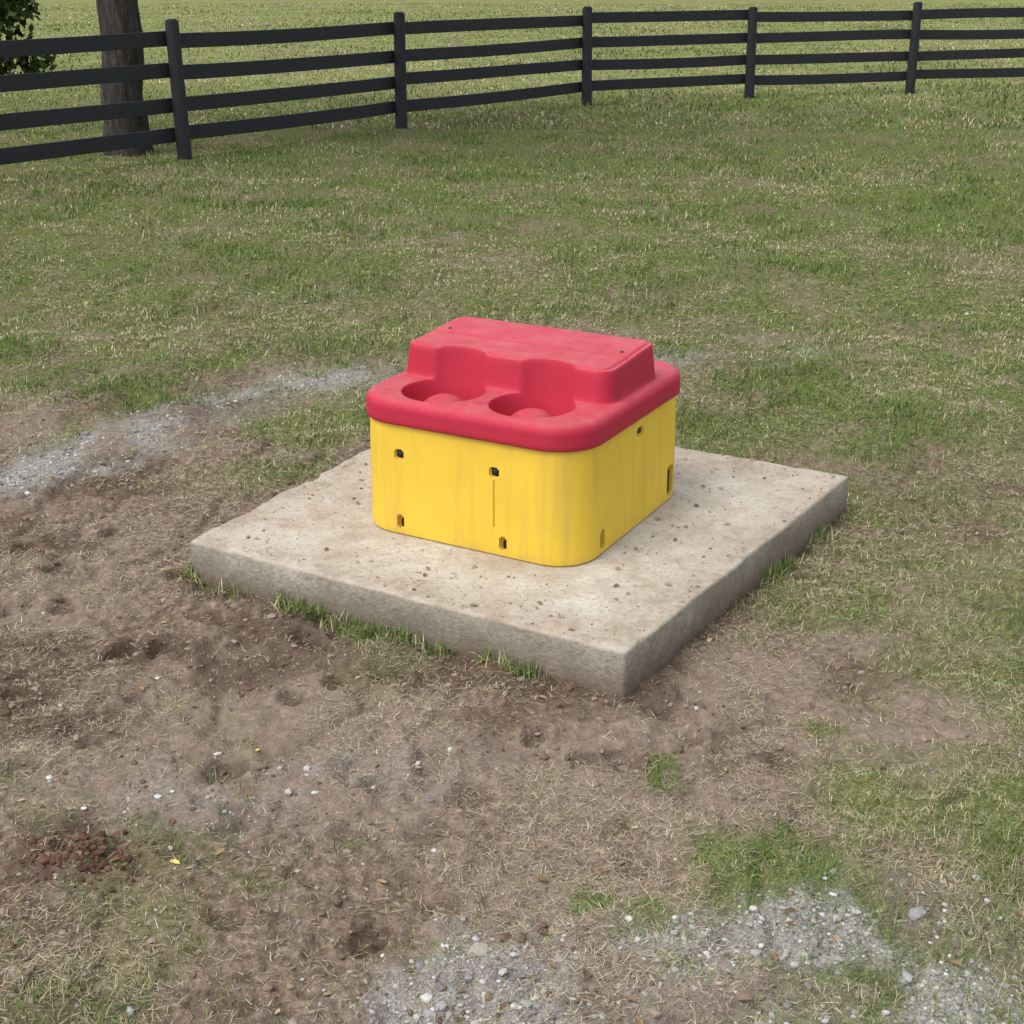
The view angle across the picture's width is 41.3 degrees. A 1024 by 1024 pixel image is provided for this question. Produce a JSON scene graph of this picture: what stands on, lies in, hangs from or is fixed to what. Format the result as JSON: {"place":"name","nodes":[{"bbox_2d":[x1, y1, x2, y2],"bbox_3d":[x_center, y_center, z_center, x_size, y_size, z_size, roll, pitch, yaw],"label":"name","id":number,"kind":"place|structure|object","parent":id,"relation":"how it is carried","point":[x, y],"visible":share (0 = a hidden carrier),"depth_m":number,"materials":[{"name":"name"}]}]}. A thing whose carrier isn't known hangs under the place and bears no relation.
{"place":"outdoors","nodes":[
{"label":"outdoors","id":0,"kind":"place"},
{"bbox_2d":[0,0,1023,1023],"bbox_3d":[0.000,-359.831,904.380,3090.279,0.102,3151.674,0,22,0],"label":"ground","id":1,"kind":"structure","parent":0,"point":[267,726],"depth_m":3.98,"materials":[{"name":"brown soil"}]},
{"bbox_2d":[0,0,56,74],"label":"bush","id":2,"kind":"object","parent":1,"relation":"on","point":[12,11],"visible":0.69,"depth_m":21.87,"materials":[{"name":"green plant"}]},
{"bbox_2d":[96,0,153,156],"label":"tree","id":3,"kind":"object","parent":1,"relation":"on","point":[118,16],"visible":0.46,"depth_m":13.60,"materials":[{"name":"brown plant"}]},
{"bbox_2d":[0,81,1023,1023],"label":"grass","id":4,"kind":"structure","parent":1,"relation":"on","point":[712,165],"depth_m":7.54,"materials":[{"name":"green plant"}]},
{"bbox_2d":[0,2,1023,164],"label":"board fence","id":5,"kind":"object","parent":1,"relation":"on","point":[179,105],"visible":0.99,"depth_m":16.24,"materials":[{"name":"paint"}]},
{"bbox_2d":[0,382,1023,1023],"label":"mud clods","id":6,"kind":"object","parent":1,"relation":"on","point":[338,902],"visible":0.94,"depth_m":2.98,"materials":[{"name":"soil"}]},
{"bbox_2d":[5,230,1023,1023],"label":"fallen leaves","id":7,"kind":"object","parent":1,"relation":"on","point":[585,972],"visible":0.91,"depth_m":2.91,"materials":[{"name":"plant"}]},
{"bbox_2d":[175,505,856,682],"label":"weeds","id":8,"kind":"object","parent":1,"relation":"on","point":[316,613],"visible":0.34,"depth_m":3.92,"materials":[{"name":"green plant"}]},
{"bbox_2d":[191,447,847,702],"bbox_3d":[0.068,0.066,4.451,1.632,0.195,1.577,12,25,27],"label":"concrete pad","id":9,"kind":"object","parent":1,"relation":"on","point":[618,668],"visible":0.62,"depth_m":3.98,"materials":[{"name":"beige concrete"}]},
{"bbox_2d":[197,445,826,631],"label":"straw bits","id":10,"kind":"object","parent":9,"relation":"on","point":[535,581],"visible":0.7,"depth_m":4.09,"materials":[{"name":"beige plant"}]},
{"bbox_2d":[366,317,679,566],"bbox_3d":[0.047,-0.276,4.314,0.792,0.548,0.828,12,25,27],"label":"livestock waterer","id":11,"kind":"object","parent":9,"relation":"on","point":[545,446],"visible":1,"depth_m":4.06,"materials":[{"name":"yellow plastic"}]},
{"bbox_2d":[216,449,832,643],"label":"dirt crumbs","id":12,"kind":"object","parent":9,"relation":"on","point":[413,589],"visible":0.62,"depth_m":4.08,"materials":[{"name":"soil"}]},
{"bbox_2d":[281,458,835,629],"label":"leaf litter","id":13,"kind":"object","parent":9,"relation":"on","point":[427,567],"visible":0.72,"depth_m":3.98,"materials":[{"name":"brown plant"}]},
{"bbox_2d":[0,2,1023,129],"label":"pasture grass","id":14,"kind":"structure","parent":0,"point":[954,64],"depth_m":25.61,"materials":[{"name":"green plant"}]},
{"bbox_2d":[0,286,1023,1023],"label":"gravel","id":15,"kind":"structure","parent":0,"point":[920,912],"depth_m":2.62,"materials":[{"name":"grey gravel"}]}
]}

